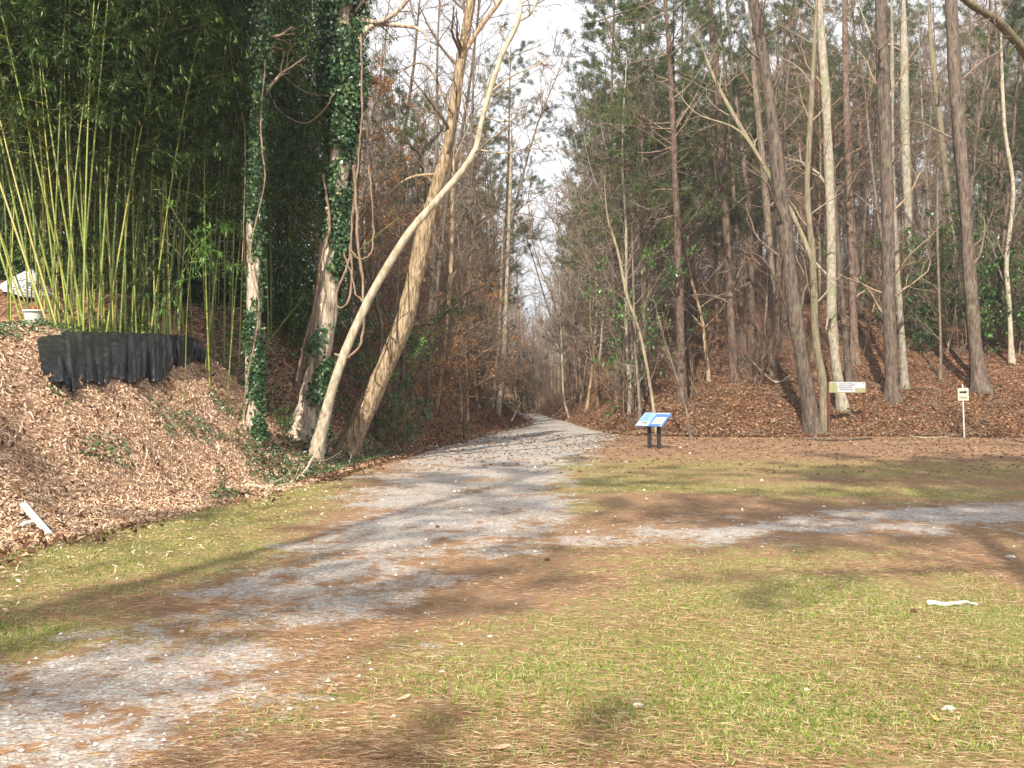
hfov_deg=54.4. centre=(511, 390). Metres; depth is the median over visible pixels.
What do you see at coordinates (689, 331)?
bare shrub
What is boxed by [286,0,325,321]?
bamboo
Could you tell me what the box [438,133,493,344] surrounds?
forest tree
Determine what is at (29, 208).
bamboo
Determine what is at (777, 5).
forest pine
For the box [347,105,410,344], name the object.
slender tree
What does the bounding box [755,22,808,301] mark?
forest tree
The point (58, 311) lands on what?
bamboo
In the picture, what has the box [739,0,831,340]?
forest tree
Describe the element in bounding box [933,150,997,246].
bare shrub
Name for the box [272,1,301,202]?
bamboo
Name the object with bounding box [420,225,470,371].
sapling
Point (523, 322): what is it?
sapling
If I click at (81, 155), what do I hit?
bamboo
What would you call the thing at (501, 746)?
fallen leaf
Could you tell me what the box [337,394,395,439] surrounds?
evergreen shrub
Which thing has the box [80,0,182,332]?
bamboo
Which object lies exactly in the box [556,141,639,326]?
slender tree
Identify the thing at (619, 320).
sapling
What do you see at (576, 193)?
forest pine
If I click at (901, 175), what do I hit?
forest pine
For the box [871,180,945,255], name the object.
bare shrub
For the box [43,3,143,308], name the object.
bamboo
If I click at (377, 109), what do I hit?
forest tree
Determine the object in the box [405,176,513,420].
slender tree
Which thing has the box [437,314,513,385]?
bare shrub
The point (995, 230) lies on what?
bare shrub
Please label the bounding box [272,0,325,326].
bamboo
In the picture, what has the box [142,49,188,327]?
bamboo
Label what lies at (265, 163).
bamboo
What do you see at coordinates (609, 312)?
slender tree
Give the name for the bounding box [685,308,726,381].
beech sapling
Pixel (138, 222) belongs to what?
bamboo
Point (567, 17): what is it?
sky
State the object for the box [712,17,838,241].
forest pine
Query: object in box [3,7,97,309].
bamboo
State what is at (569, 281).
slender tree
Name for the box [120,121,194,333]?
bamboo
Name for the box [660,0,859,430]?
forest tree
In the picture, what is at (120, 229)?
bamboo
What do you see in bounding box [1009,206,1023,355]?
sapling
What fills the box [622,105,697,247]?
forest pine
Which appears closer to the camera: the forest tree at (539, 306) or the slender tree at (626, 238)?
the slender tree at (626, 238)
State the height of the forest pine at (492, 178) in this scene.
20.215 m
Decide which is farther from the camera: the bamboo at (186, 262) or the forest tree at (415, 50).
the forest tree at (415, 50)
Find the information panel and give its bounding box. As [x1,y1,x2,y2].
[635,413,671,448]
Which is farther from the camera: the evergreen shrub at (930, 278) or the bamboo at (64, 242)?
the evergreen shrub at (930, 278)
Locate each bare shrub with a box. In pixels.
[300,266,372,329]
[331,348,369,406]
[334,327,400,377]
[341,285,388,327]
[350,345,435,425]
[353,273,464,380]
[420,318,498,390]
[431,297,544,417]
[436,344,484,380]
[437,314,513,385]
[471,316,508,379]
[478,344,528,397]
[504,363,531,408]
[528,383,569,414]
[535,388,563,413]
[538,358,557,386]
[542,358,577,398]
[543,366,559,396]
[548,334,580,382]
[549,349,598,391]
[550,370,573,392]
[550,380,573,406]
[551,313,607,368]
[551,372,564,389]
[555,331,655,398]
[564,356,606,392]
[583,326,608,372]
[584,324,630,381]
[589,333,666,406]
[597,345,667,410]
[603,242,737,338]
[609,266,723,376]
[628,309,736,396]
[636,257,724,324]
[646,201,773,311]
[650,294,719,367]
[653,319,699,354]
[660,281,719,341]
[664,305,735,356]
[666,308,719,350]
[669,260,747,325]
[675,266,747,350]
[692,290,788,384]
[695,273,790,374]
[697,226,796,306]
[705,238,734,307]
[712,307,778,367]
[719,220,798,302]
[727,315,783,359]
[734,240,765,301]
[744,236,824,305]
[744,263,809,323]
[755,324,792,358]
[757,247,817,295]
[775,308,840,377]
[783,323,828,368]
[794,201,960,335]
[798,263,836,300]
[806,243,847,294]
[817,177,986,330]
[825,207,902,275]
[838,178,901,273]
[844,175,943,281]
[858,207,1001,317]
[867,207,940,269]
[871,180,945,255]
[898,222,988,303]
[900,184,994,244]
[923,202,998,250]
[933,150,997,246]
[972,189,1021,265]
[975,179,1022,258]
[981,230,1023,322]
[988,177,1022,258]
[988,217,1022,265]
[991,194,1023,302]
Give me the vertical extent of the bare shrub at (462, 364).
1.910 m
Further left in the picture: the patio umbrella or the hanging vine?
the patio umbrella
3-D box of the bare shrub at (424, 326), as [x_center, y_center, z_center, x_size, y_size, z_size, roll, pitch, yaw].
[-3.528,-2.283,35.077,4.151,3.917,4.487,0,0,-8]
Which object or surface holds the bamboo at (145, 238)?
on the bank
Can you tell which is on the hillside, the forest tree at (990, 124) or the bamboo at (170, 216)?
the forest tree at (990, 124)
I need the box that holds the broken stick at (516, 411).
[511,396,525,420]
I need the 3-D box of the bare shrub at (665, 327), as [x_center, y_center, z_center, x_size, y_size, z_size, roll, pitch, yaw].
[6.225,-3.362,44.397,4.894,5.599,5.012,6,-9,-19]
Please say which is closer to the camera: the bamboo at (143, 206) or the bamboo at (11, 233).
the bamboo at (143, 206)
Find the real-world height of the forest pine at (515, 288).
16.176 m
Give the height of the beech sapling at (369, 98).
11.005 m
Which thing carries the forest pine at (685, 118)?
on the hillside
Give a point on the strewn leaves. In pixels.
(69, 566)
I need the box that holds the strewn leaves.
[0,451,479,611]
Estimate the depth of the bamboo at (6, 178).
19.75 m
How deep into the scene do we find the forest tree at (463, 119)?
46.16 m
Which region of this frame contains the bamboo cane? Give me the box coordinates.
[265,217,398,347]
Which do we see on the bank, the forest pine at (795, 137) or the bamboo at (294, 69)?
the bamboo at (294, 69)
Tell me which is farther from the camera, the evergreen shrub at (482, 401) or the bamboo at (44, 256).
the evergreen shrub at (482, 401)
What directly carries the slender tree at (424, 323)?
on the bank
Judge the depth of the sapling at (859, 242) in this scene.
61.75 m
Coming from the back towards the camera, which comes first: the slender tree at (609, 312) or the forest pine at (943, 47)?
the forest pine at (943, 47)
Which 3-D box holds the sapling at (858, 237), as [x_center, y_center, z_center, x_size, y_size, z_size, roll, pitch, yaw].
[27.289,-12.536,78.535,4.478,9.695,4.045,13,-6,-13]
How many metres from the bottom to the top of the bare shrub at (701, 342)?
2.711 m
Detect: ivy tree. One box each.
[216,0,306,443]
[287,0,440,452]
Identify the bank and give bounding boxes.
[0,279,524,542]
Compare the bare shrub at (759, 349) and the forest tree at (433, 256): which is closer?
the forest tree at (433, 256)
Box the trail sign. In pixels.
[958,384,968,436]
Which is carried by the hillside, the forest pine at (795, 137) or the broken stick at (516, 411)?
the forest pine at (795, 137)
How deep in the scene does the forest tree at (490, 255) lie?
59.17 m
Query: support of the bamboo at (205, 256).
on the bank
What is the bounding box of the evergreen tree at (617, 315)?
[579,233,712,425]
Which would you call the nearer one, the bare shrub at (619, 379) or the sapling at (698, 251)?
the bare shrub at (619, 379)
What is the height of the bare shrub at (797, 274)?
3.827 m
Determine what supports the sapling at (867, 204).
on the hillside
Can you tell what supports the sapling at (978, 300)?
on the hillside
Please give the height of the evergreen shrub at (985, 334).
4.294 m
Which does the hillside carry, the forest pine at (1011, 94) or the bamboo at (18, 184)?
the forest pine at (1011, 94)
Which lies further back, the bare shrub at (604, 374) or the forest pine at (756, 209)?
the forest pine at (756, 209)
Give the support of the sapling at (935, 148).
on the hillside
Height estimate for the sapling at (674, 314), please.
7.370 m
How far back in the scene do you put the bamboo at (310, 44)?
26.73 m
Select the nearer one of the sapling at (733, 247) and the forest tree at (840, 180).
the sapling at (733, 247)
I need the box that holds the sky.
[3,0,1023,361]
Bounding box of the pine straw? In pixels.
[0,434,1023,767]
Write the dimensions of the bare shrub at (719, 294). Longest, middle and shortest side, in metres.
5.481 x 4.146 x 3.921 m
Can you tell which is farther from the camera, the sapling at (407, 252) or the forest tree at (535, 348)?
the forest tree at (535, 348)
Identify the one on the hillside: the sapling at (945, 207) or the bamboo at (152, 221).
the sapling at (945, 207)
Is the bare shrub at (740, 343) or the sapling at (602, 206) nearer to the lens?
the bare shrub at (740, 343)
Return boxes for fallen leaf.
[399,694,410,698]
[488,744,509,748]
[575,740,597,745]
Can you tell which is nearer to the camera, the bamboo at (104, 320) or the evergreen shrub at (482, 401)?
the bamboo at (104, 320)
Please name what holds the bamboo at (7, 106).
on the bank
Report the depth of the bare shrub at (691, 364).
40.04 m
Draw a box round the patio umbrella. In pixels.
[0,269,51,299]
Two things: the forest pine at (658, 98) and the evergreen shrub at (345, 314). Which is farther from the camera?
the forest pine at (658, 98)
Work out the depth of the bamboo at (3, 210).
22.31 m
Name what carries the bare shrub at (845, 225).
on the hillside
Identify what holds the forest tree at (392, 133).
on the bank
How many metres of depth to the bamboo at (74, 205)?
19.55 m
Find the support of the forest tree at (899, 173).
on the hillside
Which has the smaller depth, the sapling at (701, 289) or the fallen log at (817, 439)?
the fallen log at (817, 439)
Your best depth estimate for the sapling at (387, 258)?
33.74 m
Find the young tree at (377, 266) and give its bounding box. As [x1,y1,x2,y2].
[365,100,487,441]
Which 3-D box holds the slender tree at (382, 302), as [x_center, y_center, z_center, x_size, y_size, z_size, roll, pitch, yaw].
[-5.657,-5.549,31.323,6.108,13.225,5.518,-1,2,33]
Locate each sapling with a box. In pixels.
[180,70,358,312]
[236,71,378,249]
[244,93,397,273]
[301,55,448,332]
[306,77,403,330]
[334,147,495,408]
[352,205,453,318]
[353,197,417,337]
[353,265,454,441]
[359,209,405,339]
[361,116,434,332]
[373,298,456,423]
[375,204,458,331]
[384,132,493,300]
[384,200,464,302]
[401,195,429,330]
[406,237,526,423]
[408,204,463,308]
[414,260,475,351]
[415,226,500,416]
[418,276,531,437]
[419,336,488,436]
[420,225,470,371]
[421,204,466,322]
[453,288,528,423]
[454,239,475,334]
[457,267,529,374]
[459,248,500,370]
[482,280,518,386]
[499,345,520,408]
[506,327,534,413]
[506,338,524,407]
[507,296,539,411]
[508,314,532,411]
[510,322,535,408]
[511,328,541,408]
[515,318,549,412]
[517,307,553,414]
[517,330,543,407]
[518,339,543,411]
[520,336,543,404]
[522,317,559,409]
[525,335,540,405]
[527,325,559,410]
[527,343,556,396]
[528,331,559,409]
[529,340,549,413]
[543,265,584,375]
[566,283,602,390]
[569,169,635,322]
[578,299,600,347]
[596,279,639,348]
[651,218,699,358]
[659,186,720,330]
[660,224,725,346]
[682,148,732,331]
[684,202,713,293]
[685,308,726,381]
[686,231,722,328]
[703,209,753,293]
[705,247,760,337]
[714,181,807,380]
[724,202,754,280]
[725,238,761,299]
[730,234,765,311]
[752,190,798,259]
[793,191,843,304]
[795,169,847,275]
[820,213,865,315]
[825,201,859,263]
[836,213,871,275]
[840,163,870,262]
[842,192,875,272]
[843,140,878,255]
[844,209,916,353]
[902,123,951,227]
[907,219,965,361]
[911,127,951,247]
[917,164,985,351]
[917,166,942,232]
[922,125,960,243]
[927,243,963,315]
[935,192,981,276]
[953,270,989,327]
[972,184,996,265]
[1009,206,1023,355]
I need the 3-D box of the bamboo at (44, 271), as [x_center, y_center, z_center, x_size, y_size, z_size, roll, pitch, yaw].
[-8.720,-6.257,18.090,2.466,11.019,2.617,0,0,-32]
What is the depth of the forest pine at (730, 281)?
42.32 m
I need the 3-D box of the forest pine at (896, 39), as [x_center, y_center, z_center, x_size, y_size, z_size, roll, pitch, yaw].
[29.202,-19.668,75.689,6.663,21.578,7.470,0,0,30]
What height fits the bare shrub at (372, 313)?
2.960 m
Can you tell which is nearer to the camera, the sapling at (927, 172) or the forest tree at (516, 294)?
the sapling at (927, 172)
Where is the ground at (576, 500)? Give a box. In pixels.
[0,376,1023,767]
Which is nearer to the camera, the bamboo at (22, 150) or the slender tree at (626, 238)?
the bamboo at (22, 150)
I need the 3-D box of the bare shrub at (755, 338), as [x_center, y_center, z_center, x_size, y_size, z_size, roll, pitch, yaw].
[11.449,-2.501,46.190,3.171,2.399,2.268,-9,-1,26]
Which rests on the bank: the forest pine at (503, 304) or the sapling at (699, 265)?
the forest pine at (503, 304)
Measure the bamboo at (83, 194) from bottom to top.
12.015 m
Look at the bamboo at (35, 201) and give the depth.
21.28 m
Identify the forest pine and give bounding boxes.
[347,44,396,259]
[364,53,433,273]
[374,96,455,361]
[428,114,520,319]
[454,40,557,398]
[455,127,528,363]
[455,138,529,367]
[478,237,518,349]
[540,0,693,403]
[545,70,628,354]
[550,207,590,306]
[552,88,660,376]
[554,0,721,395]
[554,133,616,298]
[555,199,581,317]
[564,0,753,402]
[564,44,649,368]
[564,144,597,289]
[565,0,715,347]
[589,54,695,266]
[603,0,742,306]
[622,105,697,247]
[626,0,749,325]
[631,51,697,183]
[651,0,777,369]
[656,55,738,284]
[664,0,771,382]
[666,0,800,350]
[688,74,763,313]
[690,86,771,257]
[691,88,729,271]
[696,59,774,309]
[697,62,766,253]
[706,36,798,262]
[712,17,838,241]
[712,73,797,304]
[720,46,767,277]
[723,0,866,345]
[737,0,820,231]
[752,29,844,233]
[758,22,837,253]
[764,5,840,296]
[764,75,821,239]
[766,119,814,252]
[786,0,925,307]
[787,49,865,248]
[797,57,879,221]
[808,0,909,276]
[812,44,877,274]
[836,0,927,365]
[837,58,895,271]
[842,33,920,271]
[849,0,937,180]
[852,0,941,166]
[858,87,932,256]
[894,33,933,211]
[897,0,971,250]
[911,76,941,212]
[916,96,980,196]
[921,0,1023,350]
[922,1,1001,173]
[924,0,1023,313]
[941,17,1023,283]
[952,21,1022,172]
[965,0,1023,315]
[967,45,1023,187]
[970,44,1023,170]
[978,9,1023,170]
[990,114,1023,229]
[992,4,1023,167]
[997,95,1023,179]
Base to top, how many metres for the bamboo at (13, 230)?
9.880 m
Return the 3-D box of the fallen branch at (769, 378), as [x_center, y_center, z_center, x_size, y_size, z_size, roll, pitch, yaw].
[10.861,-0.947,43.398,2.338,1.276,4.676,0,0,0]
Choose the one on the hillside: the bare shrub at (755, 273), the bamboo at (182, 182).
the bare shrub at (755, 273)
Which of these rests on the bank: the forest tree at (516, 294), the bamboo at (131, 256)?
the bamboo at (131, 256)
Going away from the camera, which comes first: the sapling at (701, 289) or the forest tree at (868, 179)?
the sapling at (701, 289)
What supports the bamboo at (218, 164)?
on the bank
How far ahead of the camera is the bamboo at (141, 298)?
19.74 m
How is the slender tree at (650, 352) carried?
on the hillside
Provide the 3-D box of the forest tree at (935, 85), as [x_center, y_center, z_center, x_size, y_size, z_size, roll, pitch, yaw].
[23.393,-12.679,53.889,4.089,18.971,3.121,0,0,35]
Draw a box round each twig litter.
[0,352,357,542]
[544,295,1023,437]
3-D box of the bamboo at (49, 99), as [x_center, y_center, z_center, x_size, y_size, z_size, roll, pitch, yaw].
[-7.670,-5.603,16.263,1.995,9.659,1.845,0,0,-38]
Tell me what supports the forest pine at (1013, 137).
on the hillside
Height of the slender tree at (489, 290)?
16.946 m
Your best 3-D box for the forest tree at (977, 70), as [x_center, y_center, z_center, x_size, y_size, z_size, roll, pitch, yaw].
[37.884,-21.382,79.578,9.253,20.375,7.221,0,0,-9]
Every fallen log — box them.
[803,437,872,440]
[906,344,961,349]
[947,343,968,367]
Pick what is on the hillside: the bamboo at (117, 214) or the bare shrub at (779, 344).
the bare shrub at (779, 344)
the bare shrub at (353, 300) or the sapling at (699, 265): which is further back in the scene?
the sapling at (699, 265)
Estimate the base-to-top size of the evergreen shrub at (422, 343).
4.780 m
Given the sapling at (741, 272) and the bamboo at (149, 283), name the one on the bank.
the bamboo at (149, 283)
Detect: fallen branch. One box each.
[245,466,300,488]
[296,432,340,479]
[743,356,791,382]
[903,430,954,437]
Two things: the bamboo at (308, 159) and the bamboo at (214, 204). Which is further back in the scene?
the bamboo at (308, 159)
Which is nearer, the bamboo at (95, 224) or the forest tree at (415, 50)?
the bamboo at (95, 224)
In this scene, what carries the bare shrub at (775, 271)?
on the hillside
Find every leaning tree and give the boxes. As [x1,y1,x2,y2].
[307,0,578,462]
[335,0,502,457]
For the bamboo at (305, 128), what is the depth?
27.64 m
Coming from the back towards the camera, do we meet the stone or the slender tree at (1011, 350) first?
the slender tree at (1011, 350)
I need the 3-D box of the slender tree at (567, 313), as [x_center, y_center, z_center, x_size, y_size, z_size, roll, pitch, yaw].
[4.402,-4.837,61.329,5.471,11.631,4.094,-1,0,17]
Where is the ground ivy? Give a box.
[0,299,402,500]
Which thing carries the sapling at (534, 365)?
on the ground at (576, 500)
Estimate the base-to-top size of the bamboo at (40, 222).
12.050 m
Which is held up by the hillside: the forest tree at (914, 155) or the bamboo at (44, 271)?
the forest tree at (914, 155)
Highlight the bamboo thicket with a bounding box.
[0,0,356,361]
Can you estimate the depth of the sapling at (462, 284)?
48.40 m
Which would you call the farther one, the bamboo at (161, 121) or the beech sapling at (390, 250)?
the beech sapling at (390, 250)
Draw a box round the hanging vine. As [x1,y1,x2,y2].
[269,65,334,123]
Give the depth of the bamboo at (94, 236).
20.84 m
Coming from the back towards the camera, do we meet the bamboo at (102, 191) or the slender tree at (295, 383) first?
the slender tree at (295, 383)
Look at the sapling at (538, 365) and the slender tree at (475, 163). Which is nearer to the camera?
the slender tree at (475, 163)
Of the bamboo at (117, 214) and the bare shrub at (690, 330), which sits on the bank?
the bamboo at (117, 214)
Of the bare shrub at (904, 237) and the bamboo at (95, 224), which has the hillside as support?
the bare shrub at (904, 237)
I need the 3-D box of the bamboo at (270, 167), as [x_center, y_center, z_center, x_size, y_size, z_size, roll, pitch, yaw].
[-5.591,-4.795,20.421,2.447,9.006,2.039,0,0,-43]
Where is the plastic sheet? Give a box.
[37,330,207,391]
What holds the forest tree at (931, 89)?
on the hillside
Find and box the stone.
[940,705,957,711]
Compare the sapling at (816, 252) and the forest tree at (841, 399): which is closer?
the forest tree at (841, 399)
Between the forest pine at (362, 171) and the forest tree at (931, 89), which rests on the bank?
the forest pine at (362, 171)
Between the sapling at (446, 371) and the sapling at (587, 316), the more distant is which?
the sapling at (587, 316)
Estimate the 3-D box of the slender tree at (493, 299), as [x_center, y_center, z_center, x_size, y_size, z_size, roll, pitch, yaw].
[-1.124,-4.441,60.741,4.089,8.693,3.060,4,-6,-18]
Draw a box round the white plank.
[19,502,52,534]
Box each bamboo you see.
[0,0,30,141]
[0,0,56,326]
[0,0,68,326]
[0,0,73,307]
[0,0,83,322]
[0,0,95,330]
[0,0,96,327]
[0,0,110,330]
[0,1,40,171]
[0,4,96,314]
[0,10,22,320]
[0,11,24,318]
[0,22,61,320]
[0,22,103,308]
[0,24,50,322]
[0,24,52,209]
[0,24,55,304]
[0,94,15,300]
[0,114,39,200]
[0,131,27,308]
[0,134,38,250]
[0,182,47,324]
[1,0,81,328]
[1,0,100,320]
[1,3,49,307]
[2,0,104,331]
[2,23,67,323]
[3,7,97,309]
[5,154,66,306]
[6,37,97,318]
[7,54,39,257]
[7,127,118,331]
[11,0,124,326]
[11,0,131,331]
[16,113,109,326]
[19,2,158,326]
[19,44,78,302]
[20,0,121,329]
[22,0,138,330]
[23,0,185,330]
[25,0,159,331]
[25,21,70,268]
[25,135,109,326]
[27,66,111,309]
[33,6,138,330]
[33,33,66,284]
[35,0,134,324]
[37,0,202,331]
[42,98,146,327]
[43,0,160,328]
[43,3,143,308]
[44,15,98,324]
[45,13,122,327]
[45,135,131,324]
[48,0,151,330]
[48,74,84,303]
[61,6,108,323]
[62,0,178,332]
[63,118,169,331]
[65,72,176,318]
[67,0,181,329]
[70,1,191,327]
[72,25,158,288]
[73,0,182,331]
[76,0,224,331]
[76,1,201,329]
[79,4,180,327]
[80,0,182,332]
[80,20,107,290]
[82,14,171,332]
[87,110,186,333]
[87,135,181,332]
[90,0,195,331]
[90,0,227,331]
[90,18,164,329]
[94,15,211,333]
[95,115,186,331]
[97,0,198,332]
[102,0,222,331]
[102,173,175,306]
[103,156,182,330]
[107,0,224,333]
[113,0,237,334]
[115,0,244,332]
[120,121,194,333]
[121,0,231,333]
[124,12,212,333]
[125,11,194,309]
[132,7,205,334]
[134,33,217,330]
[135,7,236,333]
[138,27,212,331]
[139,1,249,334]
[142,1,257,387]
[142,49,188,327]
[144,17,227,333]
[149,180,249,401]
[151,0,235,334]
[152,0,268,335]
[154,6,216,336]
[158,0,229,334]
[158,0,247,356]
[160,42,240,312]
[181,0,286,354]
[181,186,188,300]
[184,0,313,401]
[184,2,246,352]
[185,0,283,366]
[191,1,248,367]
[194,0,297,375]
[195,0,293,330]
[199,2,275,303]
[199,3,286,365]
[199,5,289,309]
[209,134,276,306]
[213,7,285,307]
[214,1,274,306]
[215,21,281,218]
[216,0,314,198]
[216,1,306,352]
[216,2,303,336]
[221,4,291,319]
[243,8,309,280]
[266,0,326,331]
[266,0,326,335]
[269,2,299,319]
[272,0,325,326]
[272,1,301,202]
[274,11,320,316]
[283,1,324,325]
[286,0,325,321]
[291,7,365,280]
[299,0,399,224]
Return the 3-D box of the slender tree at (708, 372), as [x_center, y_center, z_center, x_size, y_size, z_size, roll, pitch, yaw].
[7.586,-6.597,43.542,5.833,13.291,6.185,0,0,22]
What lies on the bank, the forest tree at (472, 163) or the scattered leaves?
the forest tree at (472, 163)
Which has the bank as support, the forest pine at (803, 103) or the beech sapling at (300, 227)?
the beech sapling at (300, 227)
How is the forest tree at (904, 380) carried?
on the hillside
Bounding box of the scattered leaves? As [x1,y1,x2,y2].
[368,412,1023,474]
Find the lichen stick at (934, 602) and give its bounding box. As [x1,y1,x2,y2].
[927,600,978,606]
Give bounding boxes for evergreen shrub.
[272,406,300,436]
[288,273,446,449]
[304,239,478,385]
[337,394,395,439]
[368,404,429,448]
[396,410,423,446]
[479,393,487,408]
[496,385,523,415]
[774,227,826,292]
[821,233,960,355]
[845,272,908,326]
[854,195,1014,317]
[900,209,1023,354]
[904,270,962,337]
[906,310,945,354]
[922,182,1023,350]
[929,261,1017,324]
[943,219,1023,355]
[947,226,1022,313]
[953,266,1023,354]
[976,239,1023,353]
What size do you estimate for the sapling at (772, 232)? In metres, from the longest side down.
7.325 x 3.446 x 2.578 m
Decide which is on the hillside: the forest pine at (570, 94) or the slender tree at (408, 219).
the forest pine at (570, 94)
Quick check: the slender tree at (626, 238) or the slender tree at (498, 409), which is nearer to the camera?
the slender tree at (626, 238)
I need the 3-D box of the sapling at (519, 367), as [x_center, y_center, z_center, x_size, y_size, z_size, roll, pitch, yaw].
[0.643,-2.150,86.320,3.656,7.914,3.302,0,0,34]
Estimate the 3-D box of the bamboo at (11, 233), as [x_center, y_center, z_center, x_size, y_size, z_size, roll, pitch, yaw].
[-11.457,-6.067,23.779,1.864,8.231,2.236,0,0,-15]
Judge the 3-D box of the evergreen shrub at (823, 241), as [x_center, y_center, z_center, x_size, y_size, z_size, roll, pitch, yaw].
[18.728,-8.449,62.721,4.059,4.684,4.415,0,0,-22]
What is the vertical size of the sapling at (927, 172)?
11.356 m
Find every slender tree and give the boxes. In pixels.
[292,207,324,388]
[299,75,451,406]
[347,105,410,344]
[352,112,467,334]
[354,168,421,373]
[358,71,476,348]
[360,136,430,299]
[379,16,538,315]
[388,274,502,415]
[390,137,475,279]
[400,54,477,419]
[401,171,446,288]
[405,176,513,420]
[407,103,469,270]
[411,119,526,299]
[413,111,501,290]
[416,186,501,407]
[420,178,521,405]
[422,178,476,301]
[427,31,600,380]
[432,52,494,409]
[452,169,492,354]
[453,223,476,309]
[468,95,540,416]
[478,205,529,318]
[480,255,522,381]
[482,220,539,360]
[488,208,520,409]
[492,221,539,316]
[494,188,576,388]
[497,257,528,334]
[500,204,596,398]
[512,212,582,382]
[513,194,601,383]
[527,176,598,376]
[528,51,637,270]
[528,180,599,325]
[530,185,607,400]
[536,131,600,315]
[538,220,600,399]
[541,172,635,411]
[542,67,662,352]
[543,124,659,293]
[543,166,635,407]
[544,226,597,394]
[544,271,572,417]
[545,56,672,345]
[545,87,675,379]
[548,165,638,301]
[551,253,598,387]
[552,0,734,368]
[552,266,581,368]
[554,166,649,399]
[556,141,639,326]
[557,1,688,414]
[557,177,600,307]
[565,188,638,358]
[565,218,628,403]
[566,224,600,322]
[567,83,687,330]
[591,130,700,295]
[594,111,684,373]
[597,157,657,433]
[604,147,695,367]
[606,156,684,346]
[615,74,751,381]
[616,226,652,426]
[622,104,749,358]
[644,293,697,439]
[905,138,944,379]
[978,0,1023,364]
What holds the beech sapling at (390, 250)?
on the bank
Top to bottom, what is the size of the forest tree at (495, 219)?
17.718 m
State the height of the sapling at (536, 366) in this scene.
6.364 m
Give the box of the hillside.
[540,236,1023,435]
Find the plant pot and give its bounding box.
[22,304,46,322]
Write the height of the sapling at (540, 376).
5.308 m
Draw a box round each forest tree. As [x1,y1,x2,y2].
[312,57,413,310]
[349,0,446,330]
[351,48,401,320]
[354,0,427,318]
[354,29,433,282]
[356,67,443,245]
[356,120,383,283]
[358,36,412,280]
[363,0,465,277]
[370,66,433,259]
[386,0,481,421]
[389,70,460,265]
[391,0,531,347]
[404,102,441,250]
[414,68,461,297]
[424,0,521,362]
[429,89,484,283]
[431,57,501,317]
[432,169,499,352]
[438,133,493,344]
[461,119,529,388]
[461,178,516,345]
[473,187,524,311]
[477,169,514,319]
[480,206,516,317]
[508,284,538,367]
[509,238,533,350]
[509,261,528,334]
[509,285,526,346]
[531,283,549,357]
[531,320,548,399]
[542,252,568,379]
[542,264,571,374]
[583,0,701,306]
[617,18,681,364]
[650,101,710,230]
[658,33,723,327]
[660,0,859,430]
[679,0,821,362]
[687,64,759,315]
[721,0,827,435]
[732,0,958,381]
[735,0,815,376]
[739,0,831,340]
[753,38,807,216]
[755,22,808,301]
[769,0,831,265]
[769,2,866,359]
[775,0,850,412]
[786,77,837,227]
[791,37,844,257]
[802,109,838,228]
[824,0,896,247]
[832,0,896,278]
[832,47,927,297]
[835,34,936,270]
[837,3,897,280]
[838,0,958,403]
[843,0,909,389]
[850,0,934,158]
[851,49,933,215]
[853,84,939,226]
[856,55,951,207]
[863,39,924,138]
[866,0,944,169]
[866,95,946,228]
[868,0,932,332]
[888,0,982,257]
[894,0,985,263]
[894,26,970,255]
[896,53,936,261]
[898,73,941,213]
[899,0,1007,393]
[899,3,976,258]
[909,0,982,322]
[916,97,955,254]
[925,61,951,171]
[928,58,975,248]
[931,0,1022,378]
[934,0,1011,152]
[935,0,1002,239]
[935,0,1011,263]
[936,8,1000,254]
[938,3,1015,248]
[944,9,1023,261]
[951,0,1023,59]
[958,0,1008,241]
[979,74,1022,249]
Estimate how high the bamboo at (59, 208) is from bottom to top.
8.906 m
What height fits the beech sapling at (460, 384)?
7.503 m
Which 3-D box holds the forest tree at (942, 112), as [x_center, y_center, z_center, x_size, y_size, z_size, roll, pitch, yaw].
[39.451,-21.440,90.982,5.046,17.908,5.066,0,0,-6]
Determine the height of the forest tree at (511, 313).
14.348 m
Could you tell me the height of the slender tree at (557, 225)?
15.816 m
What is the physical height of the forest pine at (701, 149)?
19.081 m
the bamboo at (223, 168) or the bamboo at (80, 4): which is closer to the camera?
the bamboo at (80, 4)
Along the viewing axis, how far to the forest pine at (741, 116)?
53.53 m
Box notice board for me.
[827,382,865,434]
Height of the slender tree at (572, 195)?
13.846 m
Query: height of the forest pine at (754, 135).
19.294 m
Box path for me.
[0,412,1023,767]
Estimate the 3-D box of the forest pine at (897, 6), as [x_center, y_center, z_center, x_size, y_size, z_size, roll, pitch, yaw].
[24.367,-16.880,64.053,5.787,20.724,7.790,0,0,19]
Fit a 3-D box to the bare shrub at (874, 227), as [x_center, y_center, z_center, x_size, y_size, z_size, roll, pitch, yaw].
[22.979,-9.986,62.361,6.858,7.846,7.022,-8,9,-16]
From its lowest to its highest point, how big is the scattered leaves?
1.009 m
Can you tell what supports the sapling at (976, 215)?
on the hillside
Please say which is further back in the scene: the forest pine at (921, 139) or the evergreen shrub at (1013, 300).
the forest pine at (921, 139)
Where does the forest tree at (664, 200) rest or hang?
on the hillside
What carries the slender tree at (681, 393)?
on the ground at (576, 500)
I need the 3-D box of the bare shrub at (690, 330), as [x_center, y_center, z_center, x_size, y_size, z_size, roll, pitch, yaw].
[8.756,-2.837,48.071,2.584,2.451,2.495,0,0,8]

